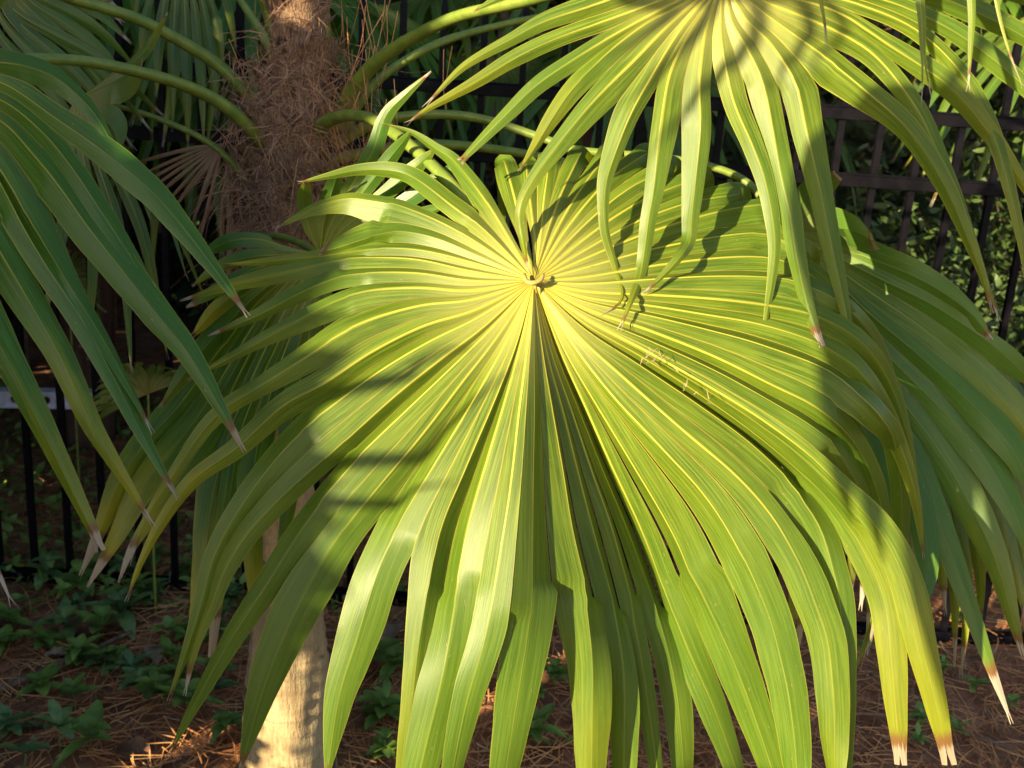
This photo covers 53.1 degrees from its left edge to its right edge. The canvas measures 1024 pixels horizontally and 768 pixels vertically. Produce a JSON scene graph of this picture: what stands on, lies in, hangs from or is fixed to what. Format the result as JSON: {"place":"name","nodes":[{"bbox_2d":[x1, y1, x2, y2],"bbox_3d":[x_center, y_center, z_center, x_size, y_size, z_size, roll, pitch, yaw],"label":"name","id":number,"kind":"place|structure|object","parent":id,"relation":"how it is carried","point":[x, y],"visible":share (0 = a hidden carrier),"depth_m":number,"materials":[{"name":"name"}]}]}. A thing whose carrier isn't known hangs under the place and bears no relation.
{"place":"outdoors","nodes":[
{"label":"outdoors","id":0,"kind":"place"},
{"bbox_2d":[0,298,1023,767],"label":"ground","id":1,"kind":"structure","parent":0,"point":[150,348],"depth_m":2.73,"materials":[{"name":"soil"}]},
{"bbox_2d":[0,561,15,572],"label":"ground plant","id":2,"kind":"object","parent":1,"relation":"on","point":[2,566],"visible":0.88,"depth_m":3.05,"materials":[{"name":"green plant"}]},
{"bbox_2d":[0,624,26,661],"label":"ground plant","id":3,"kind":"object","parent":1,"relation":"on","point":[7,634],"visible":0.95,"depth_m":2.73,"materials":[{"name":"green plant"}]},
{"bbox_2d":[0,601,26,624],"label":"dry leaf","id":4,"kind":"object","parent":1,"relation":"on","point":[9,606],"visible":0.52,"depth_m":2.87,"materials":[{"name":"brown plant"}]},
{"bbox_2d":[0,602,31,631],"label":"ground plant","id":5,"kind":"object","parent":1,"relation":"on","point":[11,614],"visible":0.94,"depth_m":2.78,"materials":[{"name":"green plant"}]},
{"bbox_2d":[0,704,43,740],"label":"ground plant","id":6,"kind":"object","parent":1,"relation":"on","point":[7,719],"visible":0.93,"depth_m":2.39,"materials":[{"name":"green plant"}]},
{"bbox_2d":[0,737,50,767],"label":"ground plant","id":7,"kind":"object","parent":1,"relation":"on","point":[25,747],"visible":1,"depth_m":2.24,"materials":[{"name":"green plant"}]},
{"bbox_2d":[16,659,61,697],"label":"ground plant","id":8,"kind":"object","parent":1,"relation":"on","point":[41,686],"visible":0.95,"depth_m":2.53,"materials":[{"name":"green plant"}]},
{"bbox_2d":[16,622,66,650],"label":"ground plant","id":9,"kind":"object","parent":1,"relation":"on","point":[48,638],"visible":0.97,"depth_m":2.73,"materials":[{"name":"green plant"}]},
{"bbox_2d":[25,550,66,589],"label":"ground plant","id":10,"kind":"object","parent":1,"relation":"on","point":[49,560],"visible":0.93,"depth_m":3.04,"materials":[{"name":"green plant"}]},
{"bbox_2d":[33,699,73,753],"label":"ground plant","id":11,"kind":"object","parent":1,"relation":"on","point":[58,717],"visible":0.98,"depth_m":2.29,"materials":[{"name":"green plant"}]},
{"bbox_2d":[0,216,117,365],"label":"hedge","id":12,"kind":"object","parent":1,"relation":"on","point":[8,310],"depth_m":5.34,"materials":[{"name":"green plant"}]},
{"bbox_2d":[29,597,96,638],"bbox_3d":[-1.199,0.658,2.760,0.133,0.116,0.162,10,17,21],"label":"ground plant","id":13,"kind":"object","parent":1,"relation":"on","point":[64,615],"visible":0.91,"depth_m":2.77,"materials":[{"name":"green plant"}]},
{"bbox_2d":[49,559,94,598],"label":"ground plant","id":14,"kind":"object","parent":1,"relation":"on","point":[77,580],"visible":0.78,"depth_m":2.96,"materials":[{"name":"green plant"}]},
{"bbox_2d":[57,673,98,712],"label":"ground plant","id":15,"kind":"object","parent":1,"relation":"on","point":[70,687],"visible":0.98,"depth_m":2.47,"materials":[{"name":"green plant"}]},
{"bbox_2d":[70,590,91,608],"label":"ground plant","id":16,"kind":"object","parent":1,"relation":"on","point":[77,600],"visible":0.75,"depth_m":2.91,"materials":[{"name":"green plant"}]},
{"bbox_2d":[53,700,111,767],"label":"ground plant","id":17,"kind":"object","parent":1,"relation":"on","point":[87,724],"visible":0.98,"depth_m":2.30,"materials":[{"name":"green plant"}]},
{"bbox_2d":[62,633,103,667],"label":"ground plant","id":18,"kind":"object","parent":1,"relation":"on","point":[79,647],"visible":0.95,"depth_m":2.63,"materials":[{"name":"green plant"}]},
{"bbox_2d":[66,247,106,528],"bbox_3d":[-1.388,0.035,3.276,0.241,0.973,0.040,10,17,20],"label":"palm seedling","id":19,"kind":"object","parent":1,"relation":"on","point":[81,274],"visible":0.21,"depth_m":3.16,"materials":[{"name":"green plant"}]},
{"bbox_2d":[56,609,122,643],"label":"plant","id":20,"kind":"object","parent":1,"relation":"on","point":[82,627],"visible":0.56,"depth_m":2.79,"materials":[{"name":"green plant"}]},
{"bbox_2d":[72,605,123,644],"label":"ground plant","id":21,"kind":"object","parent":1,"relation":"on","point":[100,618],"visible":0.96,"depth_m":2.72,"materials":[{"name":"green plant"}]},
{"bbox_2d":[79,647,117,676],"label":"ground plant","id":22,"kind":"object","parent":1,"relation":"on","point":[90,658],"visible":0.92,"depth_m":2.63,"materials":[{"name":"green plant"}]},
{"bbox_2d":[80,538,124,554],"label":"ground plant","id":23,"kind":"object","parent":1,"relation":"on","point":[85,546],"visible":0.16,"depth_m":3.22,"materials":[{"name":"green plant"}]},
{"bbox_2d":[84,645,125,656],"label":"ground plant","id":24,"kind":"object","parent":1,"relation":"on","point":[111,648],"visible":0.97,"depth_m":2.65,"materials":[{"name":"green plant"}]},
{"bbox_2d":[86,552,133,587],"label":"ground plant","id":25,"kind":"object","parent":1,"relation":"on","point":[92,563],"visible":0.32,"depth_m":3.08,"materials":[{"name":"green plant"}]},
{"bbox_2d":[80,586,152,640],"bbox_3d":[-1.075,0.628,2.814,0.170,0.116,0.132,11,18,25],"label":"ground plant","id":26,"kind":"object","parent":1,"relation":"on","point":[116,602],"visible":0.86,"depth_m":2.81,"materials":[{"name":"green plant"}]},
{"bbox_2d":[102,648,152,670],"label":"ground plant","id":27,"kind":"object","parent":1,"relation":"on","point":[128,655],"visible":0.66,"depth_m":2.63,"materials":[{"name":"green plant"}]},
{"bbox_2d":[97,572,163,606],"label":"ground plant","id":28,"kind":"object","parent":1,"relation":"on","point":[140,583],"visible":0.59,"depth_m":2.96,"materials":[{"name":"green plant"}]},
{"bbox_2d":[107,554,160,576],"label":"ground plant","id":29,"kind":"object","parent":1,"relation":"on","point":[129,568],"visible":0.48,"depth_m":3.08,"materials":[{"name":"green plant"}]},
{"bbox_2d":[93,362,176,614],"bbox_3d":[-1.006,0.304,2.785,0.306,0.772,0.087,1,16,-8],"label":"palm seedling","id":30,"kind":"object","parent":1,"relation":"on","point":[157,380],"visible":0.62,"depth_m":2.72,"materials":[{"name":"green plant"}]},
{"bbox_2d":[117,667,160,699],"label":"ground plant","id":31,"kind":"object","parent":1,"relation":"on","point":[131,675],"visible":0.54,"depth_m":2.49,"materials":[{"name":"green plant"}]},
{"bbox_2d":[130,587,151,609],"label":"ground plant","id":32,"kind":"object","parent":1,"relation":"on","point":[147,600],"visible":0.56,"depth_m":2.96,"materials":[{"name":"green plant"}]},
{"bbox_2d":[138,661,166,679],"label":"ground plant","id":33,"kind":"object","parent":1,"relation":"on","point":[151,664],"visible":0.16,"depth_m":2.59,"materials":[{"name":"green plant"}]},
{"bbox_2d":[144,646,165,663],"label":"dry leaf","id":34,"kind":"object","parent":1,"relation":"on","point":[155,656],"visible":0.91,"depth_m":2.69,"materials":[{"name":"plant"}]},
{"bbox_2d":[141,578,168,598],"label":"ground plant","id":35,"kind":"object","parent":1,"relation":"on","point":[159,586],"visible":0.79,"depth_m":2.99,"materials":[{"name":"green plant"}]},
{"bbox_2d":[134,669,180,708],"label":"ground plant","id":36,"kind":"object","parent":1,"relation":"on","point":[148,683],"visible":0.94,"depth_m":2.45,"materials":[{"name":"green plant"}]},
{"bbox_2d":[144,541,170,567],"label":"ground plant","id":37,"kind":"object","parent":1,"relation":"on","point":[158,548],"visible":0.59,"depth_m":3.21,"materials":[{"name":"green plant"}]},
{"bbox_2d":[149,615,184,637],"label":"ground plant","id":38,"kind":"object","parent":1,"relation":"on","point":[168,623],"visible":0.91,"depth_m":2.71,"materials":[{"name":"green plant"}]},
{"bbox_2d":[156,635,181,662],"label":"ground plant","id":39,"kind":"object","parent":1,"relation":"on","point":[169,648],"visible":0.87,"depth_m":2.68,"materials":[{"name":"green plant"}]},
{"bbox_2d":[141,660,200,684],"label":"ground plant","id":40,"kind":"object","parent":1,"relation":"on","point":[170,668],"visible":0.52,"depth_m":2.55,"materials":[{"name":"green plant"}]},
{"bbox_2d":[3,0,358,449],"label":"fan palm","id":41,"kind":"object","parent":1,"relation":"on","point":[107,298],"visible":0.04,"depth_m":4.06,"materials":[{"name":"green plant"}]},
{"bbox_2d":[178,576,190,605],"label":"ground plant","id":42,"kind":"object","parent":1,"relation":"on","point":[186,578],"visible":0.46,"depth_m":2.92,"materials":[{"name":"green plant"}]},
{"bbox_2d":[178,557,191,575],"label":"ground plant","id":43,"kind":"object","parent":1,"relation":"on","point":[185,571],"visible":0.37,"depth_m":3.15,"materials":[{"name":"green plant"}]},
{"bbox_2d":[169,618,204,640],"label":"ground plant","id":44,"kind":"object","parent":1,"relation":"on","point":[179,635],"visible":0.3,"depth_m":2.75,"materials":[{"name":"green plant"}]},
{"bbox_2d":[154,678,224,711],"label":"ground plant","id":45,"kind":"object","parent":1,"relation":"on","point":[180,698],"visible":0.66,"depth_m":2.45,"materials":[{"name":"green plant"}]},
{"bbox_2d":[175,606,230,642],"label":"ground plant","id":46,"kind":"object","parent":1,"relation":"on","point":[223,613],"visible":0.23,"depth_m":2.77,"materials":[{"name":"green plant"}]},
{"bbox_2d":[0,379,407,636],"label":"ground cover","id":47,"kind":"object","parent":1,"relation":"on","point":[42,539],"visible":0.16,"depth_m":3.36,"materials":[{"name":"green plant"}]},
{"bbox_2d":[187,655,238,675],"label":"ground plant","id":48,"kind":"object","parent":1,"relation":"on","point":[204,661],"visible":0.35,"depth_m":2.58,"materials":[{"name":"green plant"}]},
{"bbox_2d":[202,673,240,697],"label":"ground plant","id":49,"kind":"object","parent":1,"relation":"on","point":[222,683],"visible":0.34,"depth_m":2.52,"materials":[{"name":"green plant"}]},
{"bbox_2d":[210,710,241,743],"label":"ground plant","id":50,"kind":"object","parent":1,"relation":"on","point":[224,718],"visible":0.97,"depth_m":2.37,"materials":[{"name":"green plant"}]},
{"bbox_2d":[223,583,243,606],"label":"ground plant","id":51,"kind":"object","parent":1,"relation":"on","point":[229,593],"visible":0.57,"depth_m":2.98,"materials":[{"name":"green plant"}]},
{"bbox_2d":[220,628,250,662],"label":"ground plant","id":52,"kind":"object","parent":1,"relation":"on","point":[246,639],"visible":0.21,"depth_m":2.67,"materials":[{"name":"green plant"}]},
{"bbox_2d":[2,0,497,393],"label":"fan palm","id":53,"kind":"object","parent":1,"relation":"on","point":[131,50],"visible":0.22,"depth_m":2.96,"materials":[{"name":"green plant"}]},
{"bbox_2d":[142,126,459,422],"bbox_3d":[-0.841,-0.448,4.426,1.583,1.351,1.279,4,16,0],"label":"shrub","id":54,"kind":"object","parent":1,"relation":"on","point":[195,311],"depth_m":4.30,"materials":[{"name":"green plant"}]},
{"bbox_2d":[329,638,400,663],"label":"ground plant","id":55,"kind":"object","parent":1,"relation":"on","point":[384,643],"visible":0.12,"depth_m":2.69,"materials":[{"name":"green plant"}]},
{"bbox_2d":[359,726,396,759],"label":"ground plant","id":56,"kind":"object","parent":1,"relation":"on","point":[385,747],"visible":0.97,"depth_m":2.37,"materials":[{"name":"green plant"}]},
{"bbox_2d":[357,678,400,729],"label":"ground plant","id":57,"kind":"object","parent":1,"relation":"on","point":[385,701],"visible":0.91,"depth_m":2.52,"materials":[{"name":"green plant"}]},
{"bbox_2d":[375,643,403,684],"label":"ground plant","id":58,"kind":"object","parent":1,"relation":"on","point":[392,655],"visible":0.68,"depth_m":2.70,"materials":[{"name":"green plant"}]},
{"bbox_2d":[379,620,403,640],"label":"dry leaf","id":59,"kind":"object","parent":1,"relation":"on","point":[390,630],"visible":0.48,"depth_m":2.90,"materials":[{"name":"plant"}]},
{"bbox_2d":[0,0,1023,767],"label":"fan palm","id":60,"kind":"object","parent":1,"relation":"on","point":[884,426],"visible":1,"depth_m":1.40,"materials":[{"name":"green plant"}]},
{"bbox_2d":[221,0,452,245],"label":"caught pine needles","id":61,"kind":"object","parent":60,"relation":"attached to","point":[357,97],"visible":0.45,"depth_m":1.89,"materials":[{"name":"brown plant"}]},
{"bbox_2d":[640,347,713,404],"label":"plant hairs","id":62,"kind":"object","parent":60,"relation":"attached to","point":[648,354],"visible":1,"depth_m":1.33},
{"bbox_2d":[0,0,1023,646],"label":"fence","id":63,"kind":"object","parent":1,"relation":"on","point":[910,184],"visible":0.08,"depth_m":2.71,"materials":[{"name":"black metal"}]},
{"bbox_2d":[0,387,107,408],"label":"perforated bar","id":64,"kind":"object","parent":63,"relation":"attached to","point":[6,401],"visible":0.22,"depth_m":3.11,"materials":[{"name":"metal"}]},
{"bbox_2d":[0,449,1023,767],"bbox_3d":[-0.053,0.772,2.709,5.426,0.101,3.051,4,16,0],"label":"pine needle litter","id":65,"kind":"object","parent":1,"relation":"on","point":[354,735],"visible":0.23,"depth_m":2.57,"materials":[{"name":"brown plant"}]},
{"bbox_2d":[43,647,66,657],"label":"dry leaf","id":66,"kind":"object","parent":65,"relation":"on","point":[57,650],"visible":0.88,"depth_m":2.70,"materials":[{"name":"plant"}]},
{"bbox_2d":[0,630,132,692],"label":"twig","id":67,"kind":"object","parent":65,"relation":"on","point":[22,679],"visible":0.61,"depth_m":2.61,"materials":[{"name":"brown wood"}]},
{"bbox_2d":[112,736,150,766],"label":"dry leaf","id":68,"kind":"object","parent":65,"relation":"on","point":[126,748],"visible":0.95,"depth_m":2.31,"materials":[{"name":"brown plant"}]},
{"bbox_2d":[553,706,667,738],"bbox_3d":[0.257,0.840,2.536,0.324,0.044,0.008,8,16,14],"label":"twig","id":69,"kind":"object","parent":65,"relation":"on","point":[568,709],"visible":0.22,"depth_m":2.56,"materials":[{"name":"brown wood"}]},
{"bbox_2d":[856,711,1016,749],"bbox_3d":[1.058,0.872,2.607,0.424,0.034,0.010,8,16,14],"label":"twig","id":70,"kind":"object","parent":65,"relation":"on","point":[926,721],"visible":0.63,"depth_m":2.59,"materials":[{"name":"brown wood"}]},
{"bbox_2d":[526,730,549,744],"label":"ground plant","id":71,"kind":"object","parent":1,"relation":"on","point":[543,739],"visible":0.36,"depth_m":2.44,"materials":[{"name":"green plant"}]},
{"bbox_2d":[538,683,546,698],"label":"ground plant","id":72,"kind":"object","parent":1,"relation":"on","point":[541,692],"visible":0.33,"depth_m":2.60,"materials":[{"name":"green plant"}]},
{"bbox_2d":[529,703,566,742],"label":"ground plant","id":73,"kind":"object","parent":1,"relation":"on","point":[539,718],"visible":0.58,"depth_m":2.42,"materials":[{"name":"green plant"}]},
{"bbox_2d":[544,658,568,686],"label":"ground plant","id":74,"kind":"object","parent":1,"relation":"on","point":[552,668],"visible":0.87,"depth_m":2.66,"materials":[{"name":"green plant"}]},
{"bbox_2d":[547,666,568,683],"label":"ground plant","id":75,"kind":"object","parent":1,"relation":"on","point":[559,675],"visible":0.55,"depth_m":2.69,"materials":[{"name":"green plant"}]},
{"bbox_2d":[565,730,573,745],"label":"ground plant","id":76,"kind":"object","parent":1,"relation":"on","point":[571,738],"visible":0.05,"depth_m":2.42,"materials":[{"name":"green plant"}]},
{"bbox_2d":[116,0,1023,356],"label":"hedge","id":77,"kind":"object","parent":1,"relation":"on","point":[856,134],"visible":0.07,"depth_m":6.30,"materials":[{"name":"green plant"}]},
{"bbox_2d":[340,0,863,451],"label":"fan palm","id":78,"kind":"object","parent":1,"relation":"on","point":[418,11],"visible":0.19,"depth_m":3.48,"materials":[{"name":"green plant"}]},
{"bbox_2d":[473,127,958,481],"bbox_3d":[0.522,-0.328,3.932,1.695,1.562,1.376,-5,18,-28],"label":"shrub","id":79,"kind":"object","parent":1,"relation":"on","point":[948,234],"depth_m":3.94,"materials":[{"name":"green plant"}]},
{"bbox_2d":[857,639,862,650],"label":"ground plant","id":80,"kind":"object","parent":1,"relation":"on","point":[859,647],"visible":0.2,"depth_m":2.96,"materials":[{"name":"green plant"}]},
{"bbox_2d":[750,82,1023,397],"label":"shrub","id":81,"kind":"object","parent":1,"relation":"on","point":[956,257],"visible":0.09,"depth_m":3.42,"materials":[{"name":"green plant"}]},
{"bbox_2d":[797,73,1023,387],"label":"shrub","id":82,"kind":"object","parent":1,"relation":"on","point":[1019,142],"visible":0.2,"depth_m":4.22,"materials":[{"name":"green plant"}]},
{"bbox_2d":[908,701,925,724],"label":"ground plant","id":83,"kind":"object","parent":1,"relation":"on","point":[916,711],"visible":0.65,"depth_m":2.61,"materials":[{"name":"green plant"}]},
{"bbox_2d":[910,722,931,744],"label":"ground plant","id":84,"kind":"object","parent":1,"relation":"on","point":[917,734],"visible":1,"depth_m":2.52,"materials":[{"name":"green plant"}]},
{"bbox_2d":[914,705,927,725],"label":"ground plant","id":85,"kind":"object","parent":1,"relation":"on","point":[924,714],"visible":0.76,"depth_m":2.59,"materials":[{"name":"green plant"}]},
{"bbox_2d":[832,0,1023,208],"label":"fan palm","id":86,"kind":"object","parent":1,"relation":"on","point":[1016,11],"visible":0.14,"depth_m":3.29,"materials":[{"name":"green plant"}]},
{"bbox_2d":[940,654,954,669],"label":"ground plant","id":87,"kind":"object","parent":1,"relation":"on","point":[943,661],"visible":0.62,"depth_m":2.87,"materials":[{"name":"green plant"}]},
{"bbox_2d":[940,608,961,627],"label":"ground plant","id":88,"kind":"object","parent":1,"relation":"on","point":[960,616],"visible":0.2,"depth_m":3.19,"materials":[{"name":"green plant"}]},
{"bbox_2d":[950,715,968,735],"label":"ground plant","id":89,"kind":"object","parent":1,"relation":"on","point":[956,724],"visible":0.89,"depth_m":2.59,"materials":[{"name":"green plant"}]},
{"bbox_2d":[962,675,989,692],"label":"ground plant","id":90,"kind":"object","parent":1,"relation":"on","point":[974,681],"visible":0.98,"depth_m":2.81,"materials":[{"name":"green plant"}]},
{"bbox_2d":[1005,693,1023,709],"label":"ground plant","id":91,"kind":"object","parent":1,"relation":"on","point":[1011,698],"visible":0.89,"depth_m":2.73,"materials":[{"name":"green plant"}]}
]}

